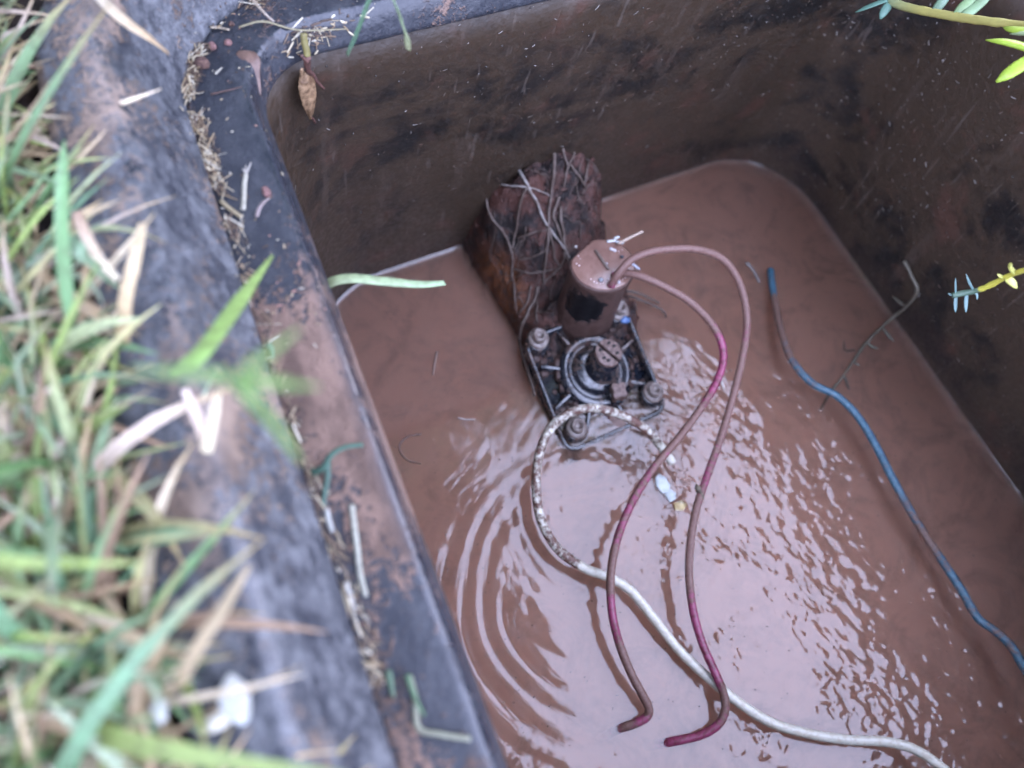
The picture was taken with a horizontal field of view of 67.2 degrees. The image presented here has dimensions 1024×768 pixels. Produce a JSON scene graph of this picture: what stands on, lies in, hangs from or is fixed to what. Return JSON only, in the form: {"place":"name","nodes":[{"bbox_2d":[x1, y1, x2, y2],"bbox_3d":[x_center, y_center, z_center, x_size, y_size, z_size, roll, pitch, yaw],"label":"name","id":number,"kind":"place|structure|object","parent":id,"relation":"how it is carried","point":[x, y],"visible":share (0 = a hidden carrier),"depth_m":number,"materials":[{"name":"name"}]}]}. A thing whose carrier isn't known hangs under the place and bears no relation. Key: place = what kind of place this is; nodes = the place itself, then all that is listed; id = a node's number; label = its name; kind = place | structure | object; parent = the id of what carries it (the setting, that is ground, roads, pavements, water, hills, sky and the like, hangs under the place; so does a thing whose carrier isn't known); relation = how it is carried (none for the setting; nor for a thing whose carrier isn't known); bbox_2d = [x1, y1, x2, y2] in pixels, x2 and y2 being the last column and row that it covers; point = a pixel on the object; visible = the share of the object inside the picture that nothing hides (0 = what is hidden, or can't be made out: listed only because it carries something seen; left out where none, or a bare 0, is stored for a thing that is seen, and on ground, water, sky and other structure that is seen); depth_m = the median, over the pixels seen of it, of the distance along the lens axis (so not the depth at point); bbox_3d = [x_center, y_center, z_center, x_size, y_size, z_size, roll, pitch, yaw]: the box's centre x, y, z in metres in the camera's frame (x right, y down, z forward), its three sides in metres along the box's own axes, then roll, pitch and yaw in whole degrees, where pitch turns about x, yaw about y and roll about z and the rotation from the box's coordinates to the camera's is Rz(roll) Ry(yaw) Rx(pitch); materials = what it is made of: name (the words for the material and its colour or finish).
{"place":"outdoors","nodes":[
{"label":"outdoors","id":0,"kind":"place"},
{"bbox_2d":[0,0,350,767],"bbox_3d":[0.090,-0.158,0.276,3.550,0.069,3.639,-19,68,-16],"label":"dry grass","id":1,"kind":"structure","parent":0,"point":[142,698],"depth_m":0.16,"materials":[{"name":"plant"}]},
{"bbox_2d":[0,0,1003,767],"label":"ground","id":2,"kind":"structure","parent":0,"point":[790,470],"depth_m":0.63,"materials":[{"name":"liquid"}]},
{"bbox_2d":[0,0,373,767],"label":"grass","id":3,"kind":"structure","parent":2,"relation":"on","point":[108,740],"depth_m":0.16,"materials":[{"name":"green plant"}]},
{"bbox_2d":[54,140,73,317],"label":"stray grass","id":4,"kind":"structure","parent":3,"relation":"on","point":[62,247],"depth_m":0.17,"materials":[{"name":"green plant"}]},
{"bbox_2d":[129,366,235,383],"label":"stray grass","id":5,"kind":"structure","parent":3,"relation":"on","point":[220,376],"depth_m":0.10,"materials":[{"name":"green plant"}]},
{"bbox_2d":[233,382,301,462],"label":"stray grass","id":6,"kind":"structure","parent":3,"relation":"on","point":[252,398],"depth_m":0.10,"materials":[{"name":"green plant"}]},
{"bbox_2d":[237,327,300,378],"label":"stray grass","id":7,"kind":"structure","parent":3,"relation":"on","point":[252,364],"depth_m":0.10,"materials":[{"name":"green plant"}]},
{"bbox_2d":[234,372,319,388],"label":"stray grass","id":8,"kind":"structure","parent":3,"relation":"on","point":[254,379],"depth_m":0.10,"materials":[{"name":"green plant"}]},
{"bbox_2d":[34,0,1023,767],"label":"valve box","id":9,"kind":"object","parent":2,"relation":"on","point":[658,118],"visible":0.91,"depth_m":0.35,"materials":[{"name":"black plastic"}]},
{"bbox_2d":[69,233,118,288],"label":"stray grass","id":10,"kind":"structure","parent":9,"relation":"on","point":[79,249],"depth_m":0.17,"materials":[{"name":"green plant"}]},
{"bbox_2d":[71,209,119,282],"bbox_3d":[-0.100,-0.034,0.184,0.007,0.005,0.023,-19,68,-16],"label":"dry stalk","id":11,"kind":"object","parent":9,"relation":"on","point":[84,232],"visible":1,"depth_m":0.18,"materials":[{"name":"plant"}]},
{"bbox_2d":[117,222,146,343],"bbox_3d":[-0.088,-0.024,0.180,0.004,0.009,0.030,4,63,-6],"label":"dry stalk","id":12,"kind":"object","parent":9,"relation":"on","point":[127,286],"visible":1,"depth_m":0.18,"materials":[{"name":"plant"}]},
{"bbox_2d":[96,0,169,54],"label":"dry stalk","id":13,"kind":"object","parent":9,"relation":"on","point":[117,14],"visible":0.98,"depth_m":0.22,"materials":[{"name":"plant"}]},
{"bbox_2d":[149,696,167,724],"bbox_3d":[-0.066,0.060,0.143,0.003,0.002,0.005,-19,68,-16],"label":"white petal","id":14,"kind":"object","parent":9,"relation":"on","point":[154,709],"visible":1,"depth_m":0.14,"materials":[{"name":"white plant"}]},
{"bbox_2d":[181,388,205,446],"bbox_3d":[-0.067,0.007,0.165,0.003,0.001,0.016,-19,68,-16],"label":"dry stalk","id":15,"kind":"object","parent":9,"relation":"on","point":[197,417],"visible":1,"depth_m":0.17,"materials":[{"name":"plant"}]},
{"bbox_2d":[192,56,209,68],"bbox_3d":[-0.107,-0.111,0.266,0.006,0.004,0.006,-19,68,-16],"label":"soil crumb","id":16,"kind":"object","parent":9,"relation":"on","point":[202,62],"visible":1,"depth_m":0.26,"materials":[{"name":"brown soil"}]},
{"bbox_2d":[201,391,221,452],"bbox_3d":[-0.065,0.008,0.166,0.007,0.004,0.015,-19,68,-16],"label":"dry stalk","id":17,"kind":"object","parent":9,"relation":"on","point":[209,436],"visible":1,"depth_m":0.16,"materials":[{"name":"plant"}]},
{"bbox_2d":[174,564,251,686],"bbox_3d":[-0.054,0.044,0.141,0.003,0.010,0.024,20,63,2],"label":"dry stalk","id":18,"kind":"object","parent":9,"relation":"on","point":[199,645],"visible":1,"depth_m":0.14,"materials":[{"name":"plant"}]},
{"bbox_2d":[209,41,216,50],"bbox_3d":[-0.105,-0.119,0.271,0.003,0.002,0.004,-19,68,-16],"label":"soil crumb","id":19,"kind":"object","parent":9,"relation":"on","point":[213,45],"visible":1,"depth_m":0.27,"materials":[{"name":"soil"}]},
{"bbox_2d":[196,710,230,733],"bbox_3d":[-0.056,0.064,0.145,0.008,0.004,0.004,-19,68,-16],"label":"white petal","id":20,"kind":"object","parent":9,"relation":"on","point":[218,720],"visible":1,"depth_m":0.14,"materials":[{"name":"plant"}]},
{"bbox_2d":[209,26,229,30],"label":"straw","id":21,"kind":"object","parent":9,"relation":"on","point":[222,28],"visible":1,"depth_m":0.27,"materials":[{"name":"beige plant"}]},
{"bbox_2d":[172,255,273,379],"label":"stray grass","id":22,"kind":"structure","parent":9,"relation":"on","point":[201,352],"depth_m":0.18,"materials":[{"name":"green plant"}]},
{"bbox_2d":[210,86,241,94],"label":"twig","id":23,"kind":"object","parent":9,"relation":"on","point":[224,91],"visible":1,"depth_m":0.26,"materials":[{"name":"plant"}]},
{"bbox_2d":[224,39,231,45],"bbox_3d":[-0.100,-0.120,0.272,0.003,0.002,0.003,-19,68,-16],"label":"soil crumb","id":24,"kind":"object","parent":9,"relation":"on","point":[227,42],"visible":1,"depth_m":0.27,"materials":[{"name":"soil"}]},
{"bbox_2d":[218,199,242,218],"bbox_3d":[-0.088,-0.055,0.241,0.006,0.001,0.009,-19,68,-16],"label":"straw","id":25,"kind":"object","parent":9,"relation":"on","point":[222,202],"visible":1,"depth_m":0.24,"materials":[{"name":"beige plant"}]},
{"bbox_2d":[228,21,234,26],"bbox_3d":[-0.101,-0.129,0.276,0.002,0.002,0.002,-19,68,-16],"label":"soil crumb","id":26,"kind":"object","parent":9,"relation":"on","point":[230,23],"visible":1,"depth_m":0.28,"materials":[{"name":"soil"}]},
{"bbox_2d":[218,673,250,724],"bbox_3d":[-0.052,0.060,0.145,0.006,0.003,0.010,-19,68,-16],"label":"white petal","id":27,"kind":"object","parent":9,"relation":"on","point":[235,708],"visible":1,"depth_m":0.14,"materials":[{"name":"white plant"}]},
{"bbox_2d":[240,173,247,210],"bbox_3d":[-0.085,-0.061,0.244,0.006,0.002,0.013,-19,68,-16],"label":"straw","id":28,"kind":"object","parent":9,"relation":"on","point":[243,193],"visible":1,"depth_m":0.24,"materials":[{"name":"white plant"}]},
{"bbox_2d":[236,50,260,94],"bbox_3d":[-0.091,-0.110,0.270,0.008,0.008,0.015,-19,68,-16],"label":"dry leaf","id":29,"kind":"object","parent":9,"relation":"on","point":[252,58],"visible":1,"depth_m":0.27,"materials":[{"name":"plant"}]},
{"bbox_2d":[255,197,269,216],"bbox_3d":[-0.078,-0.055,0.241,0.006,0.002,0.006,-19,68,-16],"label":"husk","id":30,"kind":"object","parent":9,"relation":"on","point":[259,207],"visible":1,"depth_m":0.24,"materials":[{"name":"plant"}]},
{"bbox_2d":[252,0,274,21],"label":"dry stalk","id":31,"kind":"object","parent":9,"relation":"on","point":[262,11],"visible":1,"depth_m":0.26,"materials":[{"name":"plant"}]},
{"bbox_2d":[261,186,270,197],"bbox_3d":[-0.078,-0.061,0.244,0.002,0.002,0.005,-19,68,-16],"label":"soil crumb","id":32,"kind":"object","parent":9,"relation":"on","point":[266,192],"visible":1,"depth_m":0.24,"materials":[{"name":"soil"}]},
{"bbox_2d":[179,0,374,349],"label":"ledge crumbs","id":33,"kind":"object","parent":9,"relation":"on","point":[270,197],"visible":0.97,"depth_m":0.24,"materials":[{"name":"brown soil"}]},
{"bbox_2d":[181,0,385,703],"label":"straw debris","id":34,"kind":"object","parent":9,"relation":"on","point":[190,83],"visible":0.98,"depth_m":0.23,"materials":[{"name":"beige plant"}]},
{"bbox_2d":[239,20,346,30],"bbox_3d":[-0.079,-0.130,0.280,0.038,0.007,0.007,-19,68,-16],"label":"straw","id":35,"kind":"object","parent":9,"relation":"on","point":[259,21],"visible":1,"depth_m":0.28,"materials":[{"name":"beige plant"}]},
{"bbox_2d":[298,32,324,123],"bbox_3d":[-0.077,-0.116,0.299,0.012,0.048,0.010,-19,68,-16],"label":"dead leaf","id":36,"kind":"object","parent":9,"relation":"hanging from","point":[308,81],"visible":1,"depth_m":0.30,"materials":[{"name":"brown plant"}]},
{"bbox_2d":[271,7,373,59],"bbox_3d":[-0.071,-0.130,0.286,0.044,0.013,0.008,-32,72,-21],"label":"lip debris","id":37,"kind":"object","parent":9,"relation":"on","point":[310,35],"visible":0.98,"depth_m":0.28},
{"bbox_2d":[321,462,330,507],"bbox_3d":[-0.049,0.027,0.204,0.006,0.003,0.011,-19,68,-16],"label":"grass clipping","id":38,"kind":"object","parent":9,"relation":"on","point":[326,483],"depth_m":0.20,"materials":[{"name":"plant"}]},
{"bbox_2d":[324,508,334,532],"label":"straw","id":39,"kind":"object","parent":9,"relation":"on","point":[328,519],"visible":1,"depth_m":0.20,"materials":[{"name":"beige plant"}]},
{"bbox_2d":[311,443,362,475],"bbox_3d":[-0.047,0.020,0.207,0.016,0.004,0.005,-19,68,-16],"label":"grass clipping","id":40,"kind":"object","parent":9,"relation":"on","point":[325,464],"depth_m":0.21,"materials":[{"name":"plant"}]},
{"bbox_2d":[343,581,357,612],"bbox_3d":[-0.041,0.054,0.194,0.002,0.001,0.008,-19,68,-16],"label":"straw","id":41,"kind":"object","parent":9,"relation":"on","point":[348,590],"visible":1,"depth_m":0.19,"materials":[{"name":"beige plant"}]},
{"bbox_2d":[346,0,368,54],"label":"stray grass","id":42,"kind":"structure","parent":9,"relation":"on","point":[363,12],"depth_m":0.24,"materials":[{"name":"green plant"}]},
{"bbox_2d":[349,504,368,596],"bbox_3d":[-0.040,0.043,0.199,0.006,0.001,0.024,-19,68,-16],"label":"straw","id":43,"kind":"object","parent":9,"relation":"on","point":[354,528],"visible":1,"depth_m":0.20,"materials":[{"name":"beige plant"}]},
{"bbox_2d":[327,274,445,287],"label":"stray grass","id":44,"kind":"structure","parent":9,"relation":"on","point":[336,280],"depth_m":0.25,"materials":[{"name":"plant"}]},
{"bbox_2d":[385,670,394,697],"bbox_3d":[-0.029,0.072,0.185,0.002,0.001,0.006,-19,68,-16],"label":"grass clipping","id":45,"kind":"object","parent":9,"relation":"on","point":[389,679],"depth_m":0.18,"materials":[{"name":"plant"}]},
{"bbox_2d":[392,0,410,50],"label":"stray grass","id":46,"kind":"structure","parent":9,"relation":"on","point":[407,41],"depth_m":0.25,"materials":[{"name":"green plant"}]},
{"bbox_2d":[405,674,425,716],"bbox_3d":[-0.023,0.074,0.184,0.002,0.001,0.010,-19,68,-16],"label":"grass clipping","id":47,"kind":"object","parent":9,"relation":"on","point":[412,691],"depth_m":0.18,"materials":[{"name":"plant"}]},
{"bbox_2d":[410,675,470,741],"bbox_3d":[-0.018,0.078,0.183,0.012,0.002,0.019,-19,68,-16],"label":"straw","id":48,"kind":"object","parent":9,"relation":"on","point":[419,728],"visible":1,"depth_m":0.18,"materials":[{"name":"beige plant"}]},
{"bbox_2d":[522,239,687,565],"bbox_3d":[0.061,0.022,0.471,0.074,0.139,0.171,-19,68,-16],"label":"solenoid valve","id":49,"kind":"object","parent":9,"relation":"in","point":[612,368],"visible":0.94,"depth_m":0.47,"materials":[{"name":"plastic"}]},
{"bbox_2d":[594,249,609,269],"bbox_3d":[0.051,-0.071,0.437,0.003,0.001,0.015,-19,68,-16],"label":"wood splinter","id":50,"kind":"object","parent":49,"relation":"on","point":[602,259],"visible":1,"depth_m":0.44,"materials":[{"name":"wood"}]},
{"bbox_2d":[620,316,629,323],"bbox_3d":[0.071,-0.040,0.480,0.007,0.004,0.005,-19,68,-16],"label":"blue scrap","id":51,"kind":"object","parent":49,"relation":"on","point":[625,320],"visible":1,"depth_m":0.48,"materials":[{"name":"blue plastic"}]},
{"bbox_2d":[618,230,643,243],"bbox_3d":[0.068,-0.085,0.444,0.018,0.002,0.004,-19,68,-16],"label":"straw","id":52,"kind":"object","parent":49,"relation":"on","point":[631,236],"visible":1,"depth_m":0.44,"materials":[{"name":"beige plant"}]},
{"bbox_2d":[596,269,727,742],"bbox_3d":[0.084,0.063,0.419,0.068,0.092,0.239,3,63,-6],"label":"red wire","id":53,"kind":"object","parent":49,"relation":"attached to","point":[645,717],"visible":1,"depth_m":0.41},
{"bbox_2d":[607,244,750,750],"bbox_3d":[0.103,0.056,0.418,0.084,0.102,0.250,-3,64,-9],"label":"red wire","id":54,"kind":"object","parent":49,"relation":"attached to","point":[716,725],"visible":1,"depth_m":0.42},
{"bbox_2d":[695,484,703,498],"bbox_3d":[0.104,0.060,0.427,0.004,0.005,0.010,-19,68,-16],"label":"mud crust","id":55,"kind":"object","parent":54,"relation":"attached to","point":[698,489],"visible":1,"depth_m":0.43},
{"bbox_2d":[295,0,1023,452],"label":"wall flecks","id":56,"kind":"structure","parent":9,"relation":"attached to","point":[775,120],"depth_m":0.44,"materials":[{"name":"brown soil"}]},
{"bbox_2d":[325,0,1021,428],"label":"water drops","id":57,"kind":"object","parent":9,"relation":"on","point":[663,144],"visible":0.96,"depth_m":0.43,"materials":[{"name":"grey"}]},
{"bbox_2d":[855,0,1023,82],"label":"creeping sprig","id":58,"kind":"object","parent":9,"relation":"hanging from","point":[964,11],"visible":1,"depth_m":0.34,"materials":[{"name":"green plant"}]},
{"bbox_2d":[948,263,1023,312],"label":"creeping sprig","id":59,"kind":"object","parent":9,"relation":"attached to","point":[1009,279],"visible":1,"depth_m":0.29,"materials":[{"name":"yellow plant"}]},
{"bbox_2d":[433,150,677,489],"bbox_3d":[0.030,-0.054,0.523,0.122,0.215,0.223,-19,68,-16],"label":"soil mound","id":60,"kind":"object","parent":2,"relation":"in","point":[485,355],"visible":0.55,"depth_m":0.48,"materials":[{"name":"brown soil"}]},
{"bbox_2d":[485,198,517,313],"bbox_3d":[-0.004,-0.080,0.474,0.008,0.041,0.064,-19,68,-16],"label":"root","id":61,"kind":"object","parent":60,"relation":"on","point":[496,223],"visible":1,"depth_m":0.47,"materials":[{"name":"plant"}]},
{"bbox_2d":[511,188,527,249],"bbox_3d":[0.003,-0.099,0.461,0.003,0.036,0.022,16,63,0],"label":"root","id":62,"kind":"object","parent":60,"relation":"attached to","point":[520,201],"visible":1,"depth_m":0.46,"materials":[{"name":"grey plant"}]},
{"bbox_2d":[500,184,549,196],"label":"root","id":63,"kind":"object","parent":60,"relation":"on","point":[508,185],"visible":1,"depth_m":0.45,"materials":[{"name":"grey plant"}]},
{"bbox_2d":[519,285,531,312],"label":"root","id":64,"kind":"object","parent":60,"relation":"attached to","point":[529,292],"visible":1,"depth_m":0.47,"materials":[{"name":"brown plant"}]},
{"bbox_2d":[518,286,539,396],"bbox_3d":[0.010,-0.026,0.470,0.011,0.028,0.066,3,63,-6],"label":"root","id":65,"kind":"object","parent":60,"relation":"on","point":[533,302],"visible":1,"depth_m":0.47,"materials":[{"name":"brown plant"}]},
{"bbox_2d":[516,229,547,237],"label":"root","id":66,"kind":"object","parent":60,"relation":"attached to","point":[525,235],"visible":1,"depth_m":0.46,"materials":[{"name":"grey plant"}]},
{"bbox_2d":[518,240,549,260],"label":"root","id":67,"kind":"object","parent":60,"relation":"attached to","point":[520,259],"visible":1,"depth_m":0.47,"materials":[{"name":"grey plant"}]},
{"bbox_2d":[512,267,561,274],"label":"root","id":68,"kind":"object","parent":60,"relation":"attached to","point":[522,271],"visible":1,"depth_m":0.47,"materials":[{"name":"grey plant"}]},
{"bbox_2d":[535,300,538,322],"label":"root","id":69,"kind":"object","parent":60,"relation":"on","point":[537,306],"visible":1,"depth_m":0.47,"materials":[{"name":"brown plant"}]},
{"bbox_2d":[518,169,569,257],"bbox_3d":[0.016,-0.104,0.462,0.009,0.038,0.059,-37,74,-22],"label":"root","id":70,"kind":"object","parent":60,"relation":"on","point":[537,204],"visible":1,"depth_m":0.46,"materials":[{"name":"grey plant"}]},
{"bbox_2d":[543,153,555,282],"bbox_3d":[0.022,-0.101,0.464,0.003,0.056,0.060,1,64,-7],"label":"root","id":71,"kind":"object","parent":60,"relation":"on","point":[551,196],"visible":1,"depth_m":0.46,"materials":[{"name":"plant"}]},
{"bbox_2d":[542,206,565,285],"bbox_3d":[0.029,-0.083,0.470,0.011,0.031,0.039,12,63,-2],"label":"root","id":72,"kind":"object","parent":60,"relation":"attached to","point":[563,233],"visible":1,"depth_m":0.47,"materials":[{"name":"plant"}]},
{"bbox_2d":[550,229,559,265],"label":"root","id":73,"kind":"object","parent":60,"relation":"attached to","point":[552,242],"visible":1,"depth_m":0.47,"materials":[{"name":"grey plant"}]},
{"bbox_2d":[473,155,638,354],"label":"soil crumbs","id":74,"kind":"object","parent":60,"relation":"on","point":[591,209],"visible":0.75,"depth_m":0.47,"materials":[{"name":"brown soil"}]},
{"bbox_2d":[552,196,568,262],"bbox_3d":[0.030,-0.094,0.468,0.007,0.026,0.032,-19,68,-16],"label":"root","id":75,"kind":"object","parent":60,"relation":"attached to","point":[554,212],"visible":1,"depth_m":0.47,"materials":[{"name":"grey plant"}]},
{"bbox_2d":[488,157,636,330],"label":"rootlets","id":76,"kind":"object","parent":60,"relation":"on","point":[576,182],"visible":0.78,"depth_m":0.47,"materials":[{"name":"brown plant"}]},
{"bbox_2d":[562,148,568,187],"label":"root","id":77,"kind":"object","parent":60,"relation":"on","point":[564,156],"visible":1,"depth_m":0.46,"materials":[{"name":"plant"}]},
{"bbox_2d":[568,152,575,168],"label":"root","id":78,"kind":"object","parent":60,"relation":"on","point":[572,158],"visible":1,"depth_m":0.46,"materials":[{"name":"plant"}]},
{"bbox_2d":[570,164,586,190],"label":"root","id":79,"kind":"object","parent":60,"relation":"on","point":[577,174],"visible":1,"depth_m":0.46,"materials":[{"name":"grey plant"}]},
{"bbox_2d":[584,159,588,184],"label":"root","id":80,"kind":"object","parent":60,"relation":"attached to","point":[586,171],"visible":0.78,"depth_m":0.47,"materials":[{"name":"grey plant"}]},
{"bbox_2d":[626,290,659,303],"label":"root","id":81,"kind":"object","parent":60,"relation":"attached to","point":[644,295],"visible":0.92,"depth_m":0.50,"materials":[{"name":"brown plant"}]},
{"bbox_2d":[342,172,1023,765],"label":"water","id":82,"kind":"structure","parent":0,"point":[666,212],"depth_m":0.57,"materials":[{"name":"brown liquid"}]},
{"bbox_2d":[398,433,420,464],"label":"root","id":83,"kind":"object","parent":82,"relation":"in","point":[401,441],"visible":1,"depth_m":0.45,"materials":[{"name":"plant"}]},
{"bbox_2d":[432,352,437,374],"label":"straw","id":84,"kind":"object","parent":82,"relation":"on","point":[435,358],"visible":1,"depth_m":0.47,"materials":[{"name":"plant"}]},
{"bbox_2d":[628,294,666,317],"bbox_3d":[0.088,-0.052,0.507,0.032,0.008,0.003,24,63,4],"label":"root","id":85,"kind":"object","parent":82,"relation":"in","point":[651,304],"visible":1,"depth_m":0.50,"materials":[{"name":"plant"}]},
{"bbox_2d":[655,474,669,493],"bbox_3d":[0.089,0.059,0.455,0.008,0.002,0.012,-19,68,-16],"label":"plastic scrap","id":86,"kind":"object","parent":82,"relation":"on","point":[662,484],"visible":1,"depth_m":0.45,"materials":[{"name":"white plastic"}]},
{"bbox_2d":[665,489,675,502],"bbox_3d":[0.093,0.065,0.453,0.007,0.001,0.007,-19,68,-16],"label":"plastic scrap","id":87,"kind":"object","parent":82,"relation":"on","point":[670,495],"visible":1,"depth_m":0.45,"materials":[{"name":"white plastic"}]},
{"bbox_2d":[673,500,686,510],"bbox_3d":[0.099,0.071,0.451,0.008,0.001,0.006,-19,68,-16],"label":"yellow scrap","id":88,"kind":"object","parent":82,"relation":"on","point":[680,505],"visible":1,"depth_m":0.45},
{"bbox_2d":[360,236,1016,748],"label":"floating specks","id":89,"kind":"object","parent":82,"relation":"on","point":[780,534],"visible":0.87,"depth_m":0.43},
{"bbox_2d":[531,403,949,767],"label":"white wire","id":90,"kind":"object","parent":82,"relation":"on","point":[661,628],"visible":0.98,"depth_m":0.41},
{"bbox_2d":[745,262,759,282],"bbox_3d":[0.167,-0.077,0.533,0.004,0.001,0.018,-19,68,-16],"label":"straw","id":91,"kind":"object","parent":82,"relation":"on","point":[752,269],"visible":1,"depth_m":0.53,"materials":[{"name":"beige plant"}]},
{"bbox_2d":[819,260,918,411],"bbox_3d":[0.234,-0.027,0.496,0.029,0.044,0.107,34,64,10],"label":"drowned sprig","id":92,"kind":"object","parent":82,"relation":"in","point":[913,298],"visible":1,"depth_m":0.51,"materials":[{"name":"brown plant"}]},
{"bbox_2d":[767,268,1023,675],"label":"blue wire","id":93,"kind":"object","parent":82,"relation":"on","point":[968,602],"visible":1,"depth_m":0.46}
]}

